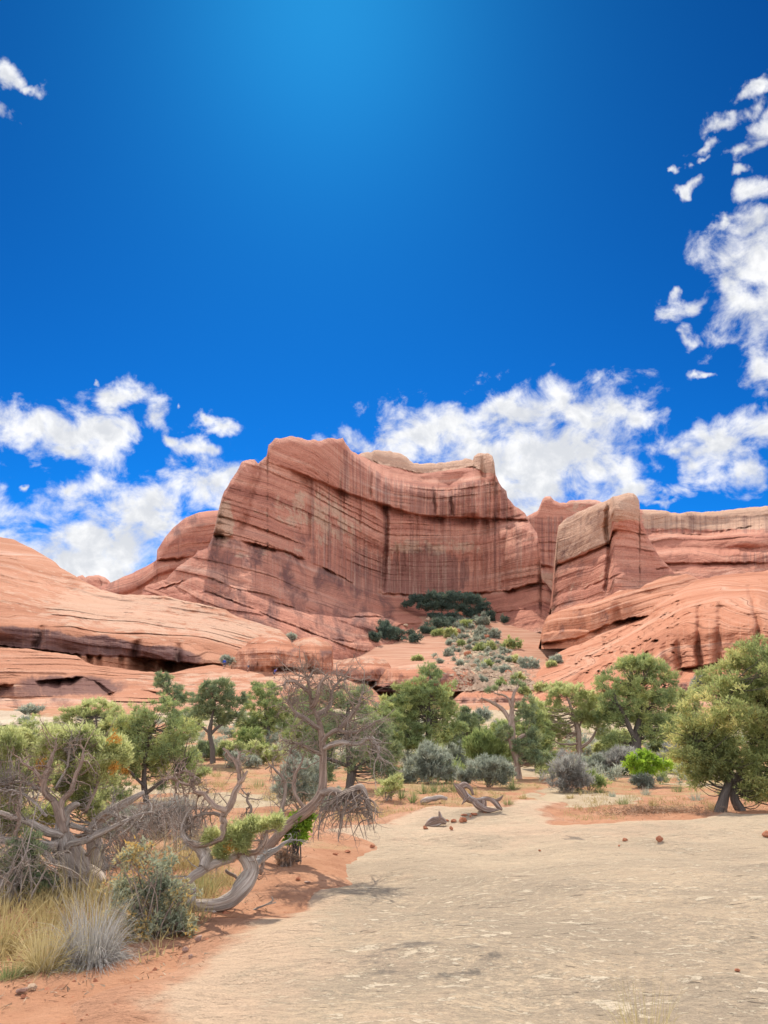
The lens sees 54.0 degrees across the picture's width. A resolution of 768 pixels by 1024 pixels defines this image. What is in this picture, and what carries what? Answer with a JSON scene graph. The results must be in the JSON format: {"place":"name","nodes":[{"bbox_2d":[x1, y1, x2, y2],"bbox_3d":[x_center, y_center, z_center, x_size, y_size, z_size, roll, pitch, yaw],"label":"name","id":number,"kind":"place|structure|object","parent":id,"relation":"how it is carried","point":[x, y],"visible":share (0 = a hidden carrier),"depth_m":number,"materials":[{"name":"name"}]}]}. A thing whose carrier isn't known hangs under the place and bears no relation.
{"place":"outdoors","nodes":[
{"label":"outdoors","id":0,"kind":"place"},
{"bbox_2d":[78,575,110,587],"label":"rock outcrop","id":1,"kind":"object","parent":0,"point":[97,581],"visible":0.32,"depth_m":430.92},
{"bbox_2d":[0,537,290,671],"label":"slickrock hill","id":2,"kind":"structure","parent":0,"point":[47,604],"depth_m":164.68,"materials":[{"name":"stone"}]},
{"bbox_2d":[219,654,236,666],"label":"green bush","id":3,"kind":"object","parent":2,"relation":"on","point":[229,659],"visible":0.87,"depth_m":146.76,"materials":[{"name":"green plant"}]},
{"bbox_2d":[0,616,767,1023],"bbox_3d":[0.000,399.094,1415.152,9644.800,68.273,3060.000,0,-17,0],"label":"ground","id":4,"kind":"structure","parent":0,"point":[322,866],"depth_m":18.81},
{"bbox_2d":[0,958,35,980],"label":"grass tuft","id":5,"kind":"object","parent":4,"relation":"on","point":[8,973],"visible":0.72,"depth_m":5.57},
{"bbox_2d":[0,710,53,725],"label":"rock ledge","id":6,"kind":"object","parent":4,"relation":"on","point":[6,718],"visible":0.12,"depth_m":68.65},
{"bbox_2d":[13,702,46,714],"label":"pale bush","id":7,"kind":"object","parent":6,"relation":"on","point":[25,710],"visible":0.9,"depth_m":76.32,"materials":[{"name":"green plant"}]},
{"bbox_2d":[0,877,55,962],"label":"grass clump","id":8,"kind":"object","parent":4,"relation":"on","point":[5,932],"visible":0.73,"depth_m":6.31,"materials":[{"name":"plant"}]},
{"bbox_2d":[0,719,58,760],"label":"juniper tree","id":9,"kind":"object","parent":4,"relation":"on","point":[30,732],"visible":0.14,"depth_m":38.19,"materials":[{"name":"green plant"}]},
{"bbox_2d":[0,826,63,897],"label":"green bush","id":10,"kind":"object","parent":4,"relation":"on","point":[39,844],"visible":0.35,"depth_m":8.19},
{"bbox_2d":[0,791,92,907],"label":"dead brush","id":11,"kind":"object","parent":4,"relation":"on","point":[4,880],"visible":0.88,"depth_m":7.81,"materials":[{"name":"grey wood"}]},
{"bbox_2d":[0,906,99,981],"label":"grass clump","id":12,"kind":"object","parent":4,"relation":"on","point":[36,953],"visible":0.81,"depth_m":5.72,"materials":[{"name":"plant"}]},
{"bbox_2d":[23,836,119,922],"bbox_3d":[-2.872,3.501,7.240,1.142,0.832,1.307,0,-17,0],"label":"grass clump","id":13,"kind":"object","parent":4,"relation":"on","point":[66,903],"visible":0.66,"depth_m":7.19,"materials":[{"name":"plant"}]},
{"bbox_2d":[0,697,159,708],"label":"rock ledge","id":14,"kind":"object","parent":4,"relation":"on","point":[48,702],"visible":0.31,"depth_m":101.24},
{"bbox_2d":[0,706,182,893],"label":"juniper tree","id":15,"kind":"object","parent":4,"relation":"on","point":[94,756],"visible":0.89,"depth_m":8.98,"materials":[{"name":"plant"}]},
{"bbox_2d":[22,876,161,980],"bbox_3d":[-2.311,3.264,6.042,1.132,0.663,1.140,0,-17,0],"label":"grass clump","id":16,"kind":"object","parent":4,"relation":"on","point":[108,954],"visible":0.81,"depth_m":5.92,"materials":[{"name":"plant"}]},
{"bbox_2d":[51,696,136,745],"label":"juniper tree","id":17,"kind":"object","parent":4,"relation":"on","point":[87,712],"visible":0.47,"depth_m":41.68,"materials":[{"name":"green plant"}]},
{"bbox_2d":[33,864,167,947],"bbox_3d":[-2.370,3.375,6.436,1.215,0.691,1.285,-8,-19,24],"label":"grass clump","id":18,"kind":"object","parent":4,"relation":"on","point":[96,908],"visible":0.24,"depth_m":6.39,"materials":[{"name":"plant"}]},
{"bbox_2d":[97,772,137,805],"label":"desert bush","id":19,"kind":"object","parent":4,"relation":"on","point":[120,796],"visible":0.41,"depth_m":20.31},
{"bbox_2d":[102,800,138,848],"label":"rabbitbrush","id":20,"kind":"object","parent":4,"relation":"on","point":[112,818],"visible":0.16,"depth_m":13.09,"materials":[{"name":"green plant"}]},
{"bbox_2d":[85,784,178,868],"bbox_3d":[-3.459,4.474,10.454,1.495,1.349,2.108,0,-17,0],"label":"dead brush","id":21,"kind":"object","parent":4,"relation":"on","point":[122,843],"visible":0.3,"depth_m":10.30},
{"bbox_2d":[95,831,211,942],"bbox_3d":[-2.076,3.469,6.890,1.006,1.070,0.782,11,-20,-33],"label":"barberry bush","id":22,"kind":"object","parent":4,"relation":"on","point":[178,917],"visible":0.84,"depth_m":6.80,"materials":[{"name":"green plant"}]},
{"bbox_2d":[103,692,207,802],"bbox_3d":[-6.499,6.666,21.358,3.161,3.163,1.986,0,-17,0],"label":"pinyon tree","id":23,"kind":"object","parent":4,"relation":"on","point":[166,747],"visible":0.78,"depth_m":21.17,"materials":[{"name":"green plant"}]},
{"bbox_2d":[98,510,217,594],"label":"sandstone shoulder","id":24,"kind":"object","parent":4,"relation":"on","point":[186,539],"visible":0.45,"depth_m":367.12},
{"bbox_2d":[125,787,197,837],"bbox_3d":[-4.364,5.846,14.617,1.779,1.004,0.984,0,-17,0],"label":"blackbrush","id":25,"kind":"object","parent":4,"relation":"on","point":[172,803],"visible":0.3,"depth_m":14.46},
{"bbox_2d":[152,671,193,710],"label":"pinyon tree","id":26,"kind":"object","parent":4,"relation":"on","point":[175,691],"visible":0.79,"depth_m":80.16,"materials":[{"name":"green plant"}]},
{"bbox_2d":[132,820,214,871],"bbox_3d":[-2.798,4.510,10.306,1.602,0.631,1.599,0,-17,0],"label":"grass clump","id":27,"kind":"object","parent":4,"relation":"on","point":[186,852],"visible":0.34,"depth_m":10.03,"materials":[{"name":"plant"}]},
{"bbox_2d":[151,785,223,851],"bbox_3d":[-3.183,5.087,12.396,1.348,1.312,1.378,5,-18,-17],"label":"dead brush","id":28,"kind":"object","parent":4,"relation":"on","point":[173,818],"visible":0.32,"depth_m":12.29,"materials":[{"name":"plant"}]},
{"bbox_2d":[0,647,381,705],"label":"slickrock bench","id":29,"kind":"object","parent":4,"relation":"on","point":[25,673],"visible":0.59,"depth_m":119.87,"materials":[{"name":"stone"}]},
{"bbox_2d":[172,765,212,785],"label":"sagebrush","id":30,"kind":"object","parent":4,"relation":"on","point":[201,776],"visible":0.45,"depth_m":26.94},
{"bbox_2d":[178,706,207,731],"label":"desert bush","id":31,"kind":"object","parent":4,"relation":"on","point":[187,708],"visible":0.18,"depth_m":56.51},
{"bbox_2d":[156,834,233,869],"bbox_3d":[-2.460,4.527,10.199,1.224,0.545,1.212,-15,-23,40],"label":"grass clump","id":32,"kind":"object","parent":4,"relation":"on","point":[191,859],"visible":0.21,"depth_m":10.02,"materials":[{"name":"plant"}]},
{"bbox_2d":[186,740,217,759],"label":"desert bush","id":33,"kind":"object","parent":4,"relation":"on","point":[203,747],"visible":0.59,"depth_m":40.25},
{"bbox_2d":[181,858,239,882],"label":"grass clump","id":34,"kind":"object","parent":4,"relation":"on","point":[217,871],"visible":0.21,"depth_m":9.24,"materials":[{"name":"plant"}]},
{"bbox_2d":[196,872,231,893],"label":"grass clump","id":35,"kind":"object","parent":4,"relation":"on","point":[211,886],"visible":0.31,"depth_m":8.43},
{"bbox_2d":[184,676,248,763],"bbox_3d":[-8.767,10.787,39.244,3.375,4.609,2.464,-7,-18,21],"label":"pinyon tree","id":36,"kind":"object","parent":4,"relation":"on","point":[213,692],"visible":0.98,"depth_m":39.29,"materials":[{"name":"green plant"}]},
{"bbox_2d":[137,737,307,911],"bbox_3d":[-1.644,3.307,7.886,1.755,1.850,0.906,0,-17,0],"label":"juniper tree","id":37,"kind":"object","parent":4,"relation":"on","point":[237,836],"visible":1,"depth_m":7.77,"materials":[{"name":"grey wood"}]},
{"bbox_2d":[216,738,242,757],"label":"desert bush","id":38,"kind":"object","parent":4,"relation":"on","point":[230,746],"visible":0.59,"depth_m":40.74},
{"bbox_2d":[223,750,262,767],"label":"sagebrush","id":39,"kind":"object","parent":4,"relation":"on","point":[254,760],"visible":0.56,"depth_m":36.07,"materials":[{"name":"grey plant"}]},
{"bbox_2d":[232,725,270,748],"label":"desert bush","id":40,"kind":"object","parent":4,"relation":"on","point":[242,731],"visible":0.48,"depth_m":43.14,"materials":[{"name":"green plant"}]},
{"bbox_2d":[234,802,278,845],"bbox_3d":[-2.030,5.305,12.615,1.202,1.013,1.196,-14,-22,39],"label":"dead brush","id":41,"kind":"object","parent":4,"relation":"on","point":[260,835],"visible":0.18,"depth_m":12.50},
{"bbox_2d":[234,679,293,742],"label":"pinyon tree","id":42,"kind":"object","parent":4,"relation":"on","point":[268,722],"visible":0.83,"depth_m":49.09,"materials":[{"name":"green plant"}]},
{"bbox_2d":[241,737,288,764],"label":"rabbitbrush","id":43,"kind":"object","parent":4,"relation":"on","point":[267,752],"visible":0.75,"depth_m":38.02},
{"bbox_2d":[231,634,310,672],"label":"rock dome","id":44,"kind":"object","parent":4,"relation":"on","point":[258,653],"visible":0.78,"depth_m":144.13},
{"bbox_2d":[272,845,300,866],"bbox_3d":[-1.321,4.597,10.067,0.470,0.358,0.332,6,-18,-19],"label":"blackbrush","id":45,"kind":"object","parent":4,"relation":"on","point":[285,857],"visible":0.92,"depth_m":10.02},
{"bbox_2d":[269,746,325,810],"bbox_3d":[-2.218,6.970,19.744,1.625,1.749,1.236,0,-17,0],"label":"sagebrush","id":46,"kind":"object","parent":4,"relation":"on","point":[308,776],"visible":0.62,"depth_m":19.58,"materials":[{"name":"grey plant"}]},
{"bbox_2d":[281,809,317,861],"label":"sapling","id":47,"kind":"object","parent":4,"relation":"on","point":[302,828],"visible":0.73,"depth_m":10.39,"materials":[{"name":"green plant"}]},
{"bbox_2d":[283,688,337,761],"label":"pinyon tree","id":48,"kind":"object","parent":4,"relation":"on","point":[299,735],"visible":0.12,"depth_m":36.83,"materials":[{"name":"green plant"}]},
{"bbox_2d":[293,637,332,674],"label":"rock dome","id":49,"kind":"object","parent":4,"relation":"on","point":[323,649],"visible":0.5,"depth_m":157.71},
{"bbox_2d":[297,753,337,788],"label":"desert bush","id":50,"kind":"object","parent":4,"relation":"on","point":[330,776],"visible":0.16,"depth_m":25.48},
{"bbox_2d":[255,637,405,857],"bbox_3d":[-0.814,3.311,10.524,2.313,3.189,1.513,-4,-17,12],"label":"dead tree","id":51,"kind":"object","parent":4,"relation":"on","point":[345,796],"visible":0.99,"depth_m":10.53,"materials":[{"name":"grey wood"}]},
{"bbox_2d":[142,436,551,659],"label":"sandstone butte","id":52,"kind":"object","parent":4,"relation":"on","point":[339,546],"visible":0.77,"depth_m":346.38,"materials":[{"name":"stone"}]},
{"bbox_2d":[10,789,683,1023],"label":"gravel","id":53,"kind":"structure","parent":4,"relation":"on","point":[96,980],"depth_m":5.70,"materials":[{"name":"gravel"}]},
{"bbox_2d":[293,682,404,788],"bbox_3d":[-1.205,7.669,25.740,3.925,3.736,1.817,0,-17,0],"label":"pinyon tree","id":54,"kind":"object","parent":4,"relation":"on","point":[352,771],"visible":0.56,"depth_m":25.58,"materials":[{"name":"green plant"}]},
{"bbox_2d":[333,656,390,686],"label":"rock dome","id":55,"kind":"object","parent":4,"relation":"on","point":[377,667],"visible":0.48,"depth_m":135.60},
{"bbox_2d":[0,739,729,970],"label":"ground weeds","id":56,"kind":"object","parent":4,"relation":"on","point":[43,900],"visible":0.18,"depth_m":7.76,"materials":[{"name":"plant"}]},
{"bbox_2d":[9,712,745,784],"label":"green scrub","id":57,"kind":"object","parent":4,"relation":"on","point":[664,775],"visible":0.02,"depth_m":40.96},
{"bbox_2d":[0,710,759,783],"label":"sage scrub","id":58,"kind":"object","parent":4,"relation":"on","point":[274,737],"visible":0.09,"depth_m":40.62,"materials":[{"name":"green plant"}]},
{"bbox_2d":[0,790,766,1010],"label":"plant litter","id":59,"kind":"object","parent":4,"relation":"on","point":[654,810],"visible":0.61,"depth_m":18.43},
{"bbox_2d":[364,698,405,763],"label":"pinyon tree","id":60,"kind":"object","parent":4,"relation":"on","point":[398,719],"visible":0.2,"depth_m":34.28,"materials":[{"name":"green plant"}]},
{"bbox_2d":[374,771,404,800],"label":"rabbitbrush","id":61,"kind":"object","parent":4,"relation":"on","point":[391,784],"visible":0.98,"depth_m":21.93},
{"bbox_2d":[374,767,416,783],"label":"sagebrush","id":62,"kind":"object","parent":4,"relation":"on","point":[407,775],"visible":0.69,"depth_m":27.19,"materials":[{"name":"grey plant"}]},
{"bbox_2d":[70,792,767,1023],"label":"rock pavement","id":63,"kind":"structure","parent":4,"relation":"on","point":[496,917],"depth_m":6.11,"materials":[{"name":"stone"}]},
{"bbox_2d":[425,811,446,826],"bbox_3d":[1.129,6.772,16.599,0.491,0.344,0.183,5,-18,-15],"label":"wood fragment","id":64,"kind":"object","parent":63,"relation":"on","point":[436,821],"visible":0.89,"depth_m":16.54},
{"bbox_2d":[453,782,502,812],"bbox_3d":[2.218,6.710,17.712,1.177,0.696,0.354,0,-17,0],"label":"fallen log","id":65,"kind":"object","parent":63,"relation":"on","point":[480,804],"visible":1,"depth_m":17.64,"materials":[{"name":"grey wood"}]},
{"bbox_2d":[583,953,693,1023],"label":"grass clump","id":66,"kind":"object","parent":63,"relation":"on","point":[636,1015],"visible":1,"depth_m":4.36,"materials":[{"name":"plant"}]},
{"bbox_2d":[373,663,467,694],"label":"rock dome","id":67,"kind":"object","parent":4,"relation":"on","point":[399,674],"visible":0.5,"depth_m":132.07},
{"bbox_2d":[377,661,470,751],"bbox_3d":[1.863,9.761,36.417,4.727,5.262,3.211,0,-17,0],"label":"pinyon tree","id":68,"kind":"object","parent":4,"relation":"on","point":[411,705],"visible":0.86,"depth_m":35.97,"materials":[{"name":"green plant"}]},
{"bbox_2d":[401,738,460,783],"bbox_3d":[1.780,9.170,27.735,2.201,1.757,1.637,6,-18,-19],"label":"sagebrush","id":69,"kind":"object","parent":4,"relation":"on","point":[428,753],"visible":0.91,"depth_m":27.49,"materials":[{"name":"grey plant"}]},
{"bbox_2d":[420,795,447,803],"bbox_3d":[1.408,8.147,21.358,0.791,0.244,0.192,0,-17,0],"label":"fallen log","id":70,"kind":"object","parent":4,"relation":"on","point":[427,799],"visible":0.98,"depth_m":21.31,"materials":[{"name":"grey wood"}]},
{"bbox_2d":[430,626,443,635],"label":"desert shrub","id":71,"kind":"object","parent":4,"relation":"on","point":[437,631],"visible":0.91,"depth_m":300.82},
{"bbox_2d":[368,589,509,642],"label":"alcove scrub","id":72,"kind":"object","parent":4,"relation":"on","point":[436,602],"visible":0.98,"depth_m":339.30,"materials":[{"name":"green plant"}]},
{"bbox_2d":[443,626,457,637],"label":"desert shrub","id":73,"kind":"object","parent":4,"relation":"on","point":[447,632],"visible":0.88,"depth_m":294.21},
{"bbox_2d":[442,740,468,766],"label":"desert bush","id":74,"kind":"object","parent":4,"relation":"on","point":[454,749],"visible":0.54,"depth_m":36.44,"materials":[{"name":"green plant"}]},
{"bbox_2d":[441,704,486,751],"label":"juniper tree","id":75,"kind":"object","parent":4,"relation":"on","point":[467,717],"visible":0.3,"depth_m":41.53,"materials":[{"name":"green plant"}]},
{"bbox_2d":[455,703,491,724],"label":"sagebrush","id":76,"kind":"object","parent":4,"relation":"on","point":[486,713],"visible":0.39,"depth_m":58.84,"materials":[{"name":"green plant"}]},
{"bbox_2d":[472,641,484,650],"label":"desert shrub","id":77,"kind":"object","parent":4,"relation":"on","point":[478,646],"visible":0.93,"depth_m":257.11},
{"bbox_2d":[430,615,529,670],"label":"rubble scrub","id":78,"kind":"object","parent":4,"relation":"on","point":[481,636],"visible":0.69,"depth_m":251.87,"materials":[{"name":"green plant"}]},
{"bbox_2d":[473,611,489,624],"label":"desert shrub","id":79,"kind":"object","parent":4,"relation":"on","point":[485,619],"visible":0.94,"depth_m":319.67,"materials":[{"name":"green plant"}]},
{"bbox_2d":[461,724,508,778],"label":"rabbitbrush","id":80,"kind":"object","parent":4,"relation":"on","point":[484,740],"visible":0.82,"depth_m":31.54,"materials":[{"name":"green plant"}]},
{"bbox_2d":[453,752,517,786],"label":"sagebrush","id":81,"kind":"object","parent":4,"relation":"on","point":[485,768],"visible":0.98,"depth_m":26.10,"materials":[{"name":"grey plant"}]},
{"bbox_2d":[453,689,528,703],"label":"rock dome","id":82,"kind":"object","parent":4,"relation":"on","point":[467,697],"visible":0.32,"depth_m":107.53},
{"bbox_2d":[518,685,532,694],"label":"desert shrub","id":83,"kind":"object","parent":82,"relation":"on","point":[525,690],"visible":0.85,"depth_m":111.25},
{"bbox_2d":[487,627,501,638],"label":"desert shrub","id":84,"kind":"object","parent":4,"relation":"on","point":[493,632],"visible":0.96,"depth_m":292.54,"materials":[{"name":"green plant"}]},
{"bbox_2d":[444,617,545,690],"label":"rubble","id":85,"kind":"object","parent":4,"relation":"on","point":[478,684],"visible":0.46,"depth_m":160.50,"materials":[{"name":"beige stone"}]},
{"bbox_2d":[488,718,507,732],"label":"desert bush","id":86,"kind":"object","parent":4,"relation":"on","point":[493,725],"visible":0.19,"depth_m":52.17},
{"bbox_2d":[499,634,523,648],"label":"desert shrub","id":87,"kind":"object","parent":4,"relation":"on","point":[510,643],"visible":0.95,"depth_m":256.67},
{"bbox_2d":[473,672,554,778],"bbox_3d":[5.516,8.987,31.782,3.484,4.512,1.466,0,-17,0],"label":"juniper tree","id":88,"kind":"object","parent":4,"relation":"on","point":[530,756],"visible":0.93,"depth_m":31.64,"materials":[{"name":"plant"}]},
{"bbox_2d":[517,656,541,668],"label":"desert shrub","id":89,"kind":"object","parent":4,"relation":"on","point":[534,663],"visible":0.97,"depth_m":186.64,"materials":[{"name":"green plant"}]},
{"bbox_2d":[515,700,559,756],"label":"pinyon tree","id":90,"kind":"object","parent":4,"relation":"on","point":[519,725],"visible":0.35,"depth_m":37.68,"materials":[{"name":"green plant"}]},
{"bbox_2d":[530,680,605,755],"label":"juniper tree","id":91,"kind":"object","parent":4,"relation":"on","point":[581,712],"visible":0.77,"depth_m":40.13,"materials":[{"name":"plant"}]},
{"bbox_2d":[577,752,614,773],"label":"desert bush","id":92,"kind":"object","parent":4,"relation":"on","point":[594,758],"visible":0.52,"depth_m":32.72,"materials":[{"name":"grey plant"}]},
{"bbox_2d":[584,767,607,790],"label":"ephedra bush","id":93,"kind":"object","parent":4,"relation":"on","point":[600,781],"visible":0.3,"depth_m":25.16,"materials":[{"name":"green plant"}]},
{"bbox_2d":[591,740,613,753],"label":"desert bush","id":94,"kind":"object","parent":4,"relation":"on","point":[595,746],"visible":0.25,"depth_m":40.71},
{"bbox_2d":[549,493,673,613],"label":"sandstone tower","id":95,"kind":"structure","parent":4,"relation":"on","point":[604,549],"depth_m":281.99,"materials":[{"name":"stone"}]},
{"bbox_2d":[538,574,698,648],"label":"sandstone ledge","id":96,"kind":"object","parent":4,"relation":"on","point":[577,624],"visible":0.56,"depth_m":223.42,"materials":[{"name":"stone"}]},
{"bbox_2d":[598,743,639,772],"bbox_3d":[10.222,10.768,32.876,1.763,1.445,1.681,9,-19,-28],"label":"blackbrush","id":97,"kind":"object","parent":4,"relation":"on","point":[615,752],"visible":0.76,"depth_m":32.65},
{"bbox_2d":[588,652,687,757],"bbox_3d":[13.287,10.082,39.216,5.200,5.923,3.296,0,-17,0],"label":"pinyon tree","id":98,"kind":"object","parent":4,"relation":"on","point":[634,705],"visible":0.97,"depth_m":38.93,"materials":[{"name":"green plant"}]},
{"bbox_2d":[627,771,663,788],"bbox_3d":[9.072,9.337,26.199,1.362,0.687,0.908,0,-17,0],"label":"blackbrush","id":99,"kind":"object","parent":4,"relation":"on","point":[641,779],"visible":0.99,"depth_m":26.09,"materials":[{"name":"grey plant"}]},
{"bbox_2d":[527,496,767,590],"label":"sandstone mesa","id":100,"kind":"structure","parent":4,"relation":"on","point":[702,545],"depth_m":459.72,"materials":[{"name":"stone"}]},
{"bbox_2d":[621,748,674,775],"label":"ash bush","id":101,"kind":"object","parent":4,"relation":"on","point":[644,762],"visible":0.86,"depth_m":26.68,"materials":[{"name":"green plant"}]},
{"bbox_2d":[530,570,767,700],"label":"slickrock dome","id":102,"kind":"structure","parent":4,"relation":"on","point":[694,625],"depth_m":157.30,"materials":[{"name":"stone"}]},
{"bbox_2d":[533,680,547,692],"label":"desert shrub","id":103,"kind":"object","parent":102,"relation":"on","point":[539,686],"visible":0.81,"depth_m":137.69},
{"bbox_2d":[644,739,666,753],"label":"desert bush","id":104,"kind":"object","parent":4,"relation":"on","point":[655,745],"visible":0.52,"depth_m":42.06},
{"bbox_2d":[655,742,680,771],"bbox_3d":[13.195,11.246,34.661,1.755,1.612,1.278,-9,-19,27],"label":"blackbrush","id":105,"kind":"object","parent":4,"relation":"on","point":[665,744],"visible":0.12,"depth_m":34.68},
{"bbox_2d":[662,684,707,746],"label":"juniper tree","id":106,"kind":"object","parent":4,"relation":"on","point":[696,707],"visible":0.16,"depth_m":40.80,"materials":[{"name":"green plant"}]},
{"bbox_2d":[672,676,719,694],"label":"rock dome","id":107,"kind":"object","parent":4,"relation":"on","point":[683,684],"visible":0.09,"depth_m":108.42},
{"bbox_2d":[0,0,767,581],"label":"sky","id":108,"kind":"structure","parent":0,"point":[530,235],"materials":[{"name":"blue"}]},
{"bbox_2d":[538,748,596,793],"bbox_3d":[6.019,8.458,24.677,1.692,1.562,1.567,10,-20,-30],"label":"blackbrush","id":109,"kind":"object","parent":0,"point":[568,771],"visible":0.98,"depth_m":24.52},
{"bbox_2d":[659,633,767,812],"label":"pinyon tree","id":110,"kind":"object","parent":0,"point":[709,749],"visible":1,"depth_m":18.98,"materials":[{"name":"green plant"}]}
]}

